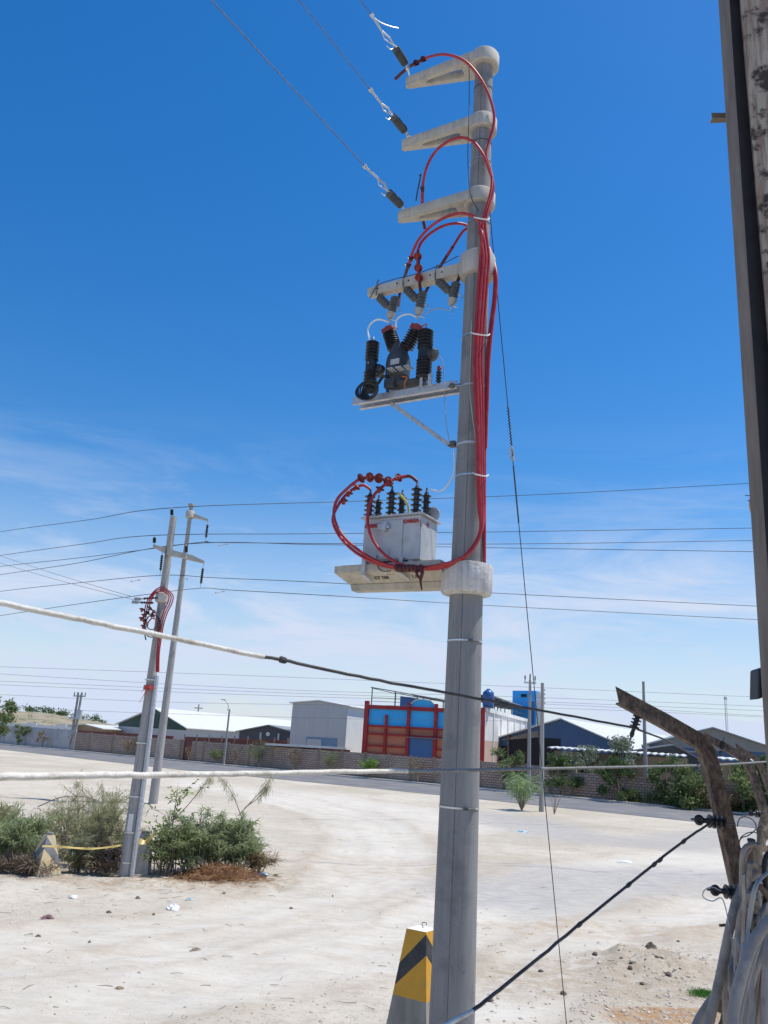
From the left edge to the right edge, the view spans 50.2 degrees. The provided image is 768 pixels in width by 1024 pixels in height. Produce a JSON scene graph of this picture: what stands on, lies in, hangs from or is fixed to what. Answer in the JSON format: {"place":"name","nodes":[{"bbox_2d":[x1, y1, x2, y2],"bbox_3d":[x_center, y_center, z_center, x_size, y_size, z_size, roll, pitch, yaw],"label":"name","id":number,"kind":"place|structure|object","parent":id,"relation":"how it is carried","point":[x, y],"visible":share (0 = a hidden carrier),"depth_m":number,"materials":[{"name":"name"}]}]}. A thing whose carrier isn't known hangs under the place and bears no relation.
{"place":"outdoors","nodes":[
{"label":"outdoors","id":0,"kind":"place"},
{"bbox_2d":[115,708,290,739],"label":"warehouse","id":1,"kind":"structure","parent":0,"point":[180,723],"depth_m":127.30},
{"bbox_2d":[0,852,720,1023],"bbox_3d":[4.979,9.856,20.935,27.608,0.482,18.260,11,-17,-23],"label":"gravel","id":2,"kind":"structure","parent":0,"point":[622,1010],"depth_m":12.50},
{"bbox_2d":[0,745,759,827],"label":"road","id":3,"kind":"structure","parent":0,"point":[642,810],"depth_m":69.73,"materials":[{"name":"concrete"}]},
{"bbox_2d":[0,0,764,743],"label":"sky","id":4,"kind":"structure","parent":0,"point":[190,255],"materials":[{"name":"blue"}]},
{"bbox_2d":[0,710,767,1023],"bbox_3d":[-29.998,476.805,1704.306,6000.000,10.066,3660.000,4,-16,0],"label":"ground","id":5,"kind":"structure","parent":0,"point":[306,827],"depth_m":17.88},
{"bbox_2d":[0,697,18,737],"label":"tree","id":6,"kind":"object","parent":5,"relation":"on","point":[5,718],"visible":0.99,"depth_m":101.58,"materials":[{"name":"green plant"}]},
{"bbox_2d":[0,800,27,824],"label":"thicket","id":7,"kind":"object","parent":5,"relation":"on","point":[4,812],"visible":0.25,"depth_m":22.58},
{"bbox_2d":[0,846,60,876],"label":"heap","id":8,"kind":"object","parent":5,"relation":"on","point":[21,865],"visible":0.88,"depth_m":19.44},
{"bbox_2d":[0,809,67,857],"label":"thicket","id":9,"kind":"object","parent":5,"relation":"on","point":[23,833],"visible":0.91,"depth_m":20.68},
{"bbox_2d":[0,724,76,749],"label":"rendered wall","id":10,"kind":"structure","parent":5,"relation":"on","point":[58,738],"depth_m":115.01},
{"bbox_2d":[26,834,60,876],"bbox_3d":[-8.159,8.411,19.720,0.760,1.200,0.760,-10,-21,40],"label":"bollard","id":11,"kind":"object","parent":5,"relation":"on","point":[44,854],"visible":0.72,"depth_m":19.63,"materials":[{"name":"concrete"}]},
{"bbox_2d":[0,703,105,722],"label":"tree line","id":12,"kind":"object","parent":5,"relation":"on","point":[52,711],"visible":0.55,"depth_m":541.19,"materials":[{"name":"green plant"}]},
{"bbox_2d":[34,808,122,849],"bbox_3d":[-9.200,9.266,23.793,3.664,1.196,2.189,9,-17,-19],"label":"thicket","id":13,"kind":"object","parent":5,"relation":"on","point":[58,840],"visible":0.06,"depth_m":23.53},
{"bbox_2d":[58,829,103,873],"bbox_3d":[-7.625,8.427,20.404,1.369,1.035,1.373,4,-16,0],"label":"thicket","id":14,"kind":"object","parent":5,"relation":"on","point":[70,856],"visible":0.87,"depth_m":20.22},
{"bbox_2d":[28,769,146,849],"bbox_3d":[-8.344,8.504,23.023,3.181,2.409,2.174,9,-16,-17],"label":"thicket","id":15,"kind":"object","parent":5,"relation":"on","point":[74,809],"visible":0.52,"depth_m":22.89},
{"bbox_2d":[67,724,123,732],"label":"shed","id":16,"kind":"structure","parent":5,"relation":"on","point":[99,728],"depth_m":122.48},
{"bbox_2d":[73,836,122,874],"bbox_3d":[-7.046,8.603,20.532,1.630,0.886,1.372,4,-16,0],"label":"thicket","id":17,"kind":"object","parent":5,"relation":"on","point":[110,860],"visible":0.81,"depth_m":20.34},
{"bbox_2d":[59,786,153,870],"bbox_3d":[-7.111,8.324,21.677,2.401,2.151,2.046,-5,-18,29],"label":"thicket","id":18,"kind":"object","parent":5,"relation":"on","point":[110,819],"visible":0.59,"depth_m":21.59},
{"bbox_2d":[134,830,152,874],"bbox_3d":[-6.210,8.796,21.210,0.400,1.025,0.400,4,-16,0],"label":"bollard","id":19,"kind":"object","parent":5,"relation":"on","point":[143,867],"visible":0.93,"depth_m":21.02,"materials":[{"name":"concrete"}]},
{"bbox_2d":[118,516,186,877],"bbox_3d":[-6.061,4.869,21.375,0.940,9.880,0.490,4,-16,0],"label":"utility pole","id":20,"kind":"object","parent":5,"relation":"on","point":[132,827],"visible":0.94,"depth_m":21.03,"materials":[{"name":"concrete"}]},
{"bbox_2d":[159,552,163,574],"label":"line insulator","id":21,"kind":"object","parent":20,"relation":"hanging from","point":[161,562],"visible":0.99,"depth_m":43.15,"materials":[{"name":"ceramic"}]},
{"bbox_2d":[0,575,747,605],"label":"power line","id":22,"kind":"object","parent":21,"relation":"hanging from","point":[345,583],"visible":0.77,"depth_m":45.01,"materials":[{"name":"metal"}]},
{"bbox_2d":[0,528,741,555],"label":"power line","id":23,"kind":"object","parent":20,"relation":"attached to","point":[363,533],"visible":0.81,"depth_m":29.19,"materials":[{"name":"metal"}]},
{"bbox_2d":[0,542,752,574],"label":"power line","id":24,"kind":"object","parent":20,"relation":"attached to","point":[359,545],"visible":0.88,"depth_m":28.18,"materials":[{"name":"metal"}]},
{"bbox_2d":[139,804,201,874],"bbox_3d":[-5.689,8.502,21.274,1.743,1.680,1.605,-5,-18,27],"label":"thicket","id":25,"kind":"object","parent":5,"relation":"on","point":[169,862],"visible":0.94,"depth_m":21.06,"materials":[{"name":"green plant"}]},
{"bbox_2d":[143,779,207,869],"bbox_3d":[-5.784,8.389,22.067,1.468,2.357,1.405,15,-19,-35],"label":"sapling","id":26,"kind":"object","parent":5,"relation":"on","point":[179,799],"visible":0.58,"depth_m":22.18,"materials":[{"name":"green plant"}]},
{"bbox_2d":[148,503,208,803],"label":"utility pole","id":27,"kind":"object","parent":5,"relation":"on","point":[161,736],"visible":0.86,"depth_m":41.78,"materials":[{"name":"concrete"}]},
{"bbox_2d":[200,564,203,587],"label":"line insulator","id":28,"kind":"object","parent":27,"relation":"hanging from","point":[201,575],"visible":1,"depth_m":42.99,"materials":[{"name":"ceramic"}]},
{"bbox_2d":[0,588,756,619],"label":"power line","id":29,"kind":"object","parent":28,"relation":"hanging from","point":[391,599],"visible":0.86,"depth_m":43.39,"materials":[{"name":"metal"}]},
{"bbox_2d":[205,522,208,540],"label":"line insulator","id":30,"kind":"object","parent":27,"relation":"hanging from","point":[206,530],"visible":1,"depth_m":43.93,"materials":[{"name":"ceramic"}]},
{"bbox_2d":[0,540,751,566],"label":"power line","id":31,"kind":"object","parent":30,"relation":"hanging from","point":[362,543],"visible":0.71,"depth_m":45.73,"materials":[{"name":"metal"}]},
{"bbox_2d":[154,804,253,871],"bbox_3d":[-4.676,8.701,21.750,2.675,1.735,2.197,4,-16,0],"label":"thicket","id":32,"kind":"object","parent":5,"relation":"on","point":[198,853],"visible":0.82,"depth_m":21.43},
{"bbox_2d":[154,856,290,887],"bbox_3d":[-4.194,9.242,20.881,3.746,0.928,2.448,4,-16,0],"label":"straw heap","id":33,"kind":"object","parent":5,"relation":"on","point":[223,872],"visible":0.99,"depth_m":20.73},
{"bbox_2d":[181,734,288,760],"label":"block wall","id":34,"kind":"structure","parent":5,"relation":"on","point":[187,742],"depth_m":97.64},
{"bbox_2d":[207,810,271,867],"bbox_3d":[-3.977,8.814,21.952,1.918,1.539,1.702,13,-18,-31],"label":"thicket","id":35,"kind":"object","parent":5,"relation":"on","point":[240,834],"visible":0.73,"depth_m":21.81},
{"bbox_2d":[236,848,286,871],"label":"thicket","id":36,"kind":"object","parent":5,"relation":"on","point":[258,861],"visible":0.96,"depth_m":21.65,"materials":[{"name":"brown plant"}]},
{"bbox_2d":[235,725,290,740],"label":"warehouse","id":37,"kind":"structure","parent":5,"relation":"on","point":[269,732],"depth_m":107.05,"materials":[{"name":"metal"}]},
{"bbox_2d":[265,743,352,751],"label":"shed","id":38,"kind":"structure","parent":5,"relation":"on","point":[344,749],"depth_m":89.58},
{"bbox_2d":[74,732,576,795],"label":"block wall","id":39,"kind":"structure","parent":5,"relation":"on","point":[307,759],"depth_m":88.89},
{"bbox_2d":[289,700,363,752],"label":"hall","id":40,"kind":"structure","parent":5,"relation":"on","point":[316,724],"depth_m":103.20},
{"bbox_2d":[306,737,336,746],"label":"door","id":41,"kind":"structure","parent":40,"relation":"in","point":[311,741],"depth_m":102.15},
{"bbox_2d":[0,839,700,1016],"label":"twigs","id":42,"kind":"object","parent":5,"relation":"on","point":[254,953],"visible":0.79,"depth_m":15.08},
{"bbox_2d":[0,743,738,811],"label":"verge","id":43,"kind":"structure","parent":5,"relation":"on","point":[357,776],"depth_m":83.79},
{"bbox_2d":[490,747,526,790],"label":"tree","id":44,"kind":"object","parent":43,"relation":"on","point":[514,761],"visible":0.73,"depth_m":75.05,"materials":[{"name":"green plant"}]},
{"bbox_2d":[538,750,583,795],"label":"tree","id":45,"kind":"object","parent":43,"relation":"on","point":[559,781],"visible":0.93,"depth_m":71.39,"materials":[{"name":"green plant"}]},
{"bbox_2d":[596,754,642,802],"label":"tree","id":46,"kind":"object","parent":43,"relation":"on","point":[609,779],"visible":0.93,"depth_m":68.36,"materials":[{"name":"green plant"}]},
{"bbox_2d":[641,753,695,808],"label":"tree","id":47,"kind":"object","parent":43,"relation":"on","point":[666,798],"visible":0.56,"depth_m":66.63,"materials":[{"name":"green plant"}]},
{"bbox_2d":[664,758,723,809],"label":"tree","id":48,"kind":"object","parent":43,"relation":"on","point":[695,800],"visible":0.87,"depth_m":64.19,"materials":[{"name":"green plant"}]},
{"bbox_2d":[724,760,767,812],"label":"tree","id":49,"kind":"object","parent":43,"relation":"on","point":[743,785],"visible":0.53,"depth_m":62.12,"materials":[{"name":"green plant"}]},
{"bbox_2d":[731,754,766,812],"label":"tree","id":50,"kind":"object","parent":43,"relation":"on","point":[762,757],"visible":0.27,"depth_m":63.42,"materials":[{"name":"green plant"}]},
{"bbox_2d":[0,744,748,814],"bbox_3d":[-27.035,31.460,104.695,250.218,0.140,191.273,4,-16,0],"label":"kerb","id":51,"kind":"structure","parent":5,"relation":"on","point":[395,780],"depth_m":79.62,"materials":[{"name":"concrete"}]},
{"bbox_2d":[386,922,432,1023],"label":"bollard","id":52,"kind":"object","parent":5,"relation":"on","point":[410,1002],"visible":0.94,"depth_m":9.46,"materials":[{"name":"concrete"}]},
{"bbox_2d":[334,46,498,1023],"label":"utility pole","id":53,"kind":"object","parent":5,"relation":"on","point":[465,586],"visible":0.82,"depth_m":8.95,"materials":[{"name":"concrete"}]},
{"bbox_2d":[362,164,405,208],"bbox_3d":[0.017,-4.139,10.557,0.112,0.197,1.041,-6,-18,31],"label":"strain insulator","id":54,"kind":"object","parent":53,"relation":"attached to","point":[393,197],"visible":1,"depth_m":10.63,"materials":[{"name":"ceramic"}]},
{"bbox_2d":[211,0,363,164],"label":"power line","id":55,"kind":"object","parent":54,"relation":"attached to","point":[284,79],"visible":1,"depth_m":8.83,"materials":[{"name":"metal"}]},
{"bbox_2d":[375,279,400,326],"bbox_3d":[0.038,-2.730,10.694,0.158,0.769,0.471,17,-20,-39],"label":"cutout","id":56,"kind":"object","parent":53,"relation":"hanging from","point":[391,305],"visible":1,"depth_m":10.56,"materials":[{"name":"ceramic"}]},
{"bbox_2d":[368,87,409,137],"bbox_3d":[0.080,-5.259,10.879,0.112,0.225,1.026,-6,-18,31],"label":"strain insulator","id":57,"kind":"object","parent":53,"relation":"attached to","point":[398,123],"visible":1,"depth_m":10.96,"materials":[{"name":"ceramic"}]},
{"bbox_2d":[370,12,409,75],"bbox_3d":[0.111,-6.468,11.146,0.112,0.538,1.061,-6,-18,31],"label":"strain insulator","id":58,"kind":"object","parent":53,"relation":"attached to","point":[400,55],"visible":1,"depth_m":11.19,"materials":[{"name":"ceramic"}]},
{"bbox_2d":[361,481,440,581],"bbox_3d":[0.161,0.256,9.699,0.869,1.196,0.605,-5,-18,29],"label":"transformer","id":59,"kind":"object","parent":53,"relation":"attached to","point":[402,536],"visible":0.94,"depth_m":9.54,"materials":[{"name":"grey paint"}]},
{"bbox_2d":[352,380,459,447],"bbox_3d":[0.294,-1.106,10.109,1.546,0.834,0.289,-6,-19,32],"label":"steel bracket","id":60,"kind":"object","parent":53,"relation":"attached to","point":[414,394],"visible":0.8,"depth_m":10.13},
{"bbox_2d":[355,375,389,400],"bbox_3d":[-0.140,-1.551,10.225,0.408,0.390,0.208,-5,-18,29],"label":"cable coil","id":61,"kind":"object","parent":60,"relation":"on","point":[363,395],"visible":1,"depth_m":10.22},
{"bbox_2d":[363,323,441,393],"bbox_3d":[0.248,-1.947,10.288,1.068,1.040,0.435,-9,-20,37],"label":"recloser","id":62,"kind":"object","parent":60,"relation":"on","point":[396,371],"visible":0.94,"depth_m":10.25,"materials":[{"name":"metal"}]},
{"bbox_2d":[331,136,494,568],"bbox_3d":[0.425,-2.015,10.183,1.941,5.713,0.476,-5,-18,28],"label":"red cable","id":63,"kind":"object","parent":53,"relation":"attached to","point":[343,500],"visible":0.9,"depth_m":9.91,"materials":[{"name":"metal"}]},
{"bbox_2d":[332,53,495,568],"bbox_3d":[0.447,-2.844,10.324,1.906,7.367,0.418,-6,-19,32],"label":"red cable","id":64,"kind":"object","parent":53,"relation":"attached to","point":[371,477],"visible":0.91,"depth_m":9.95,"materials":[{"name":"plastic"}]},
{"bbox_2d":[402,273,428,323],"bbox_3d":[0.394,-2.740,10.496,0.159,0.812,0.477,18,-21,-41],"label":"cutout","id":65,"kind":"object","parent":53,"relation":"hanging from","point":[420,297],"visible":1,"depth_m":10.36,"materials":[{"name":"ceramic"}]},
{"bbox_2d":[366,212,484,569],"bbox_3d":[0.465,-1.510,9.858,1.533,4.568,0.554,-12,-22,43],"label":"red cable","id":66,"kind":"object","parent":53,"relation":"attached to","point":[398,477],"visible":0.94,"depth_m":9.69,"materials":[{"name":"plastic"}]},
{"bbox_2d":[394,564,423,589],"bbox_3d":[0.287,0.720,9.055,0.388,0.316,0.104,-6,-19,32],"label":"cable wrap","id":67,"kind":"object","parent":66,"relation":"attached to","point":[416,569],"visible":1,"depth_m":9.03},
{"bbox_2d":[435,265,462,313],"bbox_3d":[0.796,-2.797,10.279,0.158,0.771,0.475,17,-21,-40],"label":"cutout","id":68,"kind":"object","parent":53,"relation":"hanging from","point":[452,290],"visible":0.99,"depth_m":10.15,"materials":[{"name":"ceramic"}]},
{"bbox_2d":[424,229,482,570],"bbox_3d":[0.835,-1.448,9.678,0.758,4.409,0.714,12,-18,-29],"label":"red cable","id":69,"kind":"object","parent":53,"relation":"attached to","point":[475,328],"visible":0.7,"depth_m":9.55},
{"bbox_2d":[413,222,494,562],"bbox_3d":[0.840,-1.587,10.048,1.094,4.678,0.401,-2,-17,19],"label":"red cable","id":70,"kind":"object","parent":53,"relation":"attached to","point":[417,256],"visible":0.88,"depth_m":10.05,"materials":[{"name":"plastic"}]},
{"bbox_2d":[425,228,497,448],"bbox_3d":[0.978,-2.225,10.252,1.078,3.267,0.276,-8,-19,36],"label":"red cable","id":71,"kind":"object","parent":53,"relation":"attached to","point":[491,332],"visible":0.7,"depth_m":9.84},
{"bbox_2d":[490,215,566,1023],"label":"guy wire","id":72,"kind":"object","parent":53,"relation":"attached to","point":[513,453],"visible":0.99,"depth_m":10.19,"materials":[{"name":"metal"}]},
{"bbox_2d":[361,687,527,762],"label":"factory","id":73,"kind":"structure","parent":5,"relation":"on","point":[417,731],"depth_m":90.50,"materials":[{"name":"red metal"}]},
{"bbox_2d":[501,771,549,810],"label":"feathery shrub","id":74,"kind":"object","parent":5,"relation":"on","point":[520,789],"visible":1,"depth_m":51.73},
{"bbox_2d":[512,691,544,725],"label":"stair tower","id":75,"kind":"structure","parent":5,"relation":"on","point":[521,698],"depth_m":113.76,"materials":[{"name":"blue metal"}]},
{"bbox_2d":[524,674,535,797],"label":"utility pole","id":76,"kind":"object","parent":5,"relation":"on","point":[529,740],"visible":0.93,"depth_m":67.70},
{"bbox_2d":[539,683,545,811],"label":"utility pole","id":77,"kind":"object","parent":5,"relation":"on","point":[541,798],"visible":0.88,"depth_m":53.08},
{"bbox_2d":[560,745,597,773],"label":"tree","id":78,"kind":"object","parent":5,"relation":"on","point":[582,763],"visible":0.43,"depth_m":73.75,"materials":[{"name":"green plant"}]},
{"bbox_2d":[499,718,667,765],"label":"warehouse","id":79,"kind":"structure","parent":5,"relation":"on","point":[561,732],"depth_m":91.72,"materials":[{"name":"metal"}]},
{"bbox_2d":[581,734,642,776],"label":"tree","id":80,"kind":"object","parent":5,"relation":"on","point":[623,745],"visible":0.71,"depth_m":71.73,"materials":[{"name":"green plant"}]},
{"bbox_2d":[547,746,686,779],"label":"shed","id":81,"kind":"structure","parent":5,"relation":"on","point":[602,757],"depth_m":72.96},
{"bbox_2d":[642,681,647,777],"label":"utility pole","id":82,"kind":"object","parent":5,"relation":"on","point":[644,739],"visible":0.6,"depth_m":70.05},
{"bbox_2d":[631,744,698,778],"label":"warehouse","id":83,"kind":"structure","parent":5,"relation":"on","point":[692,759],"depth_m":76.40,"materials":[{"name":"metal"}]},
{"bbox_2d":[576,773,767,811],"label":"block wall","id":84,"kind":"structure","parent":5,"relation":"on","point":[592,782],"depth_m":69.45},
{"bbox_2d":[615,687,746,922],"bbox_3d":[0.738,0.735,2.008,0.328,0.583,0.045,3,-16,4],"label":"angle post","id":85,"kind":"object","parent":5,"relation":"on","point":[705,751],"visible":0.72,"depth_m":2.02,"materials":[{"name":"metal"}]},
{"bbox_2d":[691,814,735,829],"bbox_3d":[0.782,0.736,1.947,0.105,0.032,0.031,4,-16,0],"label":"reel insulator","id":86,"kind":"object","parent":85,"relation":"attached to","point":[717,821],"visible":0.98,"depth_m":1.94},
{"bbox_2d":[444,823,709,1023],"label":"cable","id":87,"kind":"object","parent":86,"relation":"attached to","point":[456,1019],"visible":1,"depth_m":1.56,"materials":[{"name":"black metal"}]},
{"bbox_2d":[707,884,736,898],"bbox_3d":[0.797,0.876,1.887,0.105,0.032,0.031,4,-16,0],"label":"reel insulator","id":88,"kind":"object","parent":85,"relation":"attached to","point":[727,891],"visible":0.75,"depth_m":1.88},
{"bbox_2d":[642,727,765,775],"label":"warehouse","id":89,"kind":"structure","parent":5,"relation":"on","point":[756,748],"depth_m":87.35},
{"bbox_2d":[704,732,767,839],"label":"angle post","id":90,"kind":"object","parent":5,"relation":"on","point":[752,774],"visible":0.81,"depth_m":4.14,"materials":[{"name":"metal"}]},
{"bbox_2d":[0,600,721,752],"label":"power line","id":91,"kind":"object","parent":90,"relation":"attached to","point":[280,659],"visible":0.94,"depth_m":1.23,"materials":[{"name":"black metal"}]},
{"bbox_2d":[0,761,766,780],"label":"power line","id":92,"kind":"object","parent":90,"relation":"attached to","point":[4,776],"visible":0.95,"depth_m":1.14,"materials":[{"name":"grey metal"}]},
{"bbox_2d":[718,0,767,777],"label":"steel tube","id":93,"kind":"object","parent":5,"relation":"on","point":[753,457],"visible":1,"depth_m":1.89,"materials":[{"name":"brown paint"}]},
{"bbox_2d":[750,667,761,699],"bbox_3d":[0.955,0.429,2.083,0.038,0.094,0.050,4,-16,0],"label":"lamp box","id":94,"kind":"object","parent":93,"relation":"attached to","point":[755,685],"visible":0.63,"depth_m":2.07,"materials":[{"name":"metal"}]},
{"bbox_2d":[726,914,767,1023],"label":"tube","id":95,"kind":"object","parent":5,"relation":"on","point":[758,934],"visible":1,"depth_m":1.56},
{"bbox_2d":[739,942,761,1023],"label":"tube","id":96,"kind":"object","parent":95,"relation":"on","point":[747,985],"visible":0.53,"depth_m":1.60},
{"bbox_2d":[729,0,767,561],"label":"utility pole","id":97,"kind":"object","parent":5,"relation":"on","point":[758,322],"visible":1,"depth_m":2.07,"materials":[{"name":"wood"}]},
{"bbox_2d":[739,0,767,337],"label":"weathered board","id":98,"kind":"object","parent":97,"relation":"attached to","point":[754,19],"depth_m":2.15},
{"bbox_2d":[735,743,767,795],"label":"angle post","id":99,"kind":"object","parent":5,"relation":"on","point":[755,758],"visible":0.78,"depth_m":5.69,"materials":[{"name":"metal"}]},
{"bbox_2d":[748,960,756,1023],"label":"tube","id":100,"kind":"object","parent":5,"relation":"on","point":[752,1008],"visible":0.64,"depth_m":1.63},
{"bbox_2d":[760,934,767,1023],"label":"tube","id":101,"kind":"object","parent":100,"relation":"attached to","point":[764,999],"visible":0.99,"depth_m":1.64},
{"bbox_2d":[733,841,756,979],"bbox_3d":[0.807,0.954,1.837,0.127,0.402,0.037,16,-20,-37],"label":"cable","id":102,"kind":"object","parent":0,"point":[745,848],"visible":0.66,"depth_m":1.86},
{"bbox_2d":[704,863,767,1023],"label":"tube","id":103,"kind":"object","parent":102,"relation":"attached to","point":[717,988],"visible":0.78,"depth_m":1.80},
{"bbox_2d":[722,848,752,1023],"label":"cable","id":104,"kind":"object","parent":103,"relation":"attached to","point":[725,997],"visible":0.2,"depth_m":1.83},
{"bbox_2d":[746,861,765,936],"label":"cable","id":105,"kind":"object","parent":103,"relation":"on","point":[752,864],"visible":0.52,"depth_m":1.85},
{"bbox_2d":[764,902,767,916],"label":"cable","id":106,"kind":"object","parent":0,"point":[766,911],"visible":0.12,"depth_m":1.75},
{"bbox_2d":[742,939,764,1023],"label":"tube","id":107,"kind":"object","parent":106,"relation":"attached to","point":[745,1018],"visible":0.25,"depth_m":1.69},
{"bbox_2d":[739,879,760,959],"bbox_3d":[0.775,0.935,1.722,0.125,0.309,0.031,12,-18,-28],"label":"cable","id":108,"kind":"object","parent":107,"relation":"on","point":[751,910],"visible":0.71,"depth_m":1.75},
{"bbox_3d":[-5.904,0.009,22.798,0.113,0.279,0.100,4,-16,0],"label":"line insulator","id":109,"kind":"object","parent":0,"visible":0},
{"bbox_2d":[1,483,748,531],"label":"power line","id":110,"kind":"object","parent":109,"relation":"attached to","point":[356,501],"visible":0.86,"depth_m":28.63,"materials":[{"name":"metal"}]},
{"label":"branch","id":111,"kind":"object","parent":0,"visible":0},
{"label":"cable","id":112,"kind":"object","parent":111,"relation":"attached to","visible":0},
{"bbox_2d":[735,891,750,954],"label":"cable","id":113,"kind":"object","parent":112,"relation":"on","point":[739,922],"visible":0.5,"depth_m":1.79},
{"bbox_2d":[741,873,745,946],"bbox_3d":[0.753,0.889,1.717,0.010,0.250,0.068,0,-16,11],"label":"tube","id":114,"kind":"object","parent":113,"relation":"on","point":[743,908],"visible":0.64,"depth_m":1.72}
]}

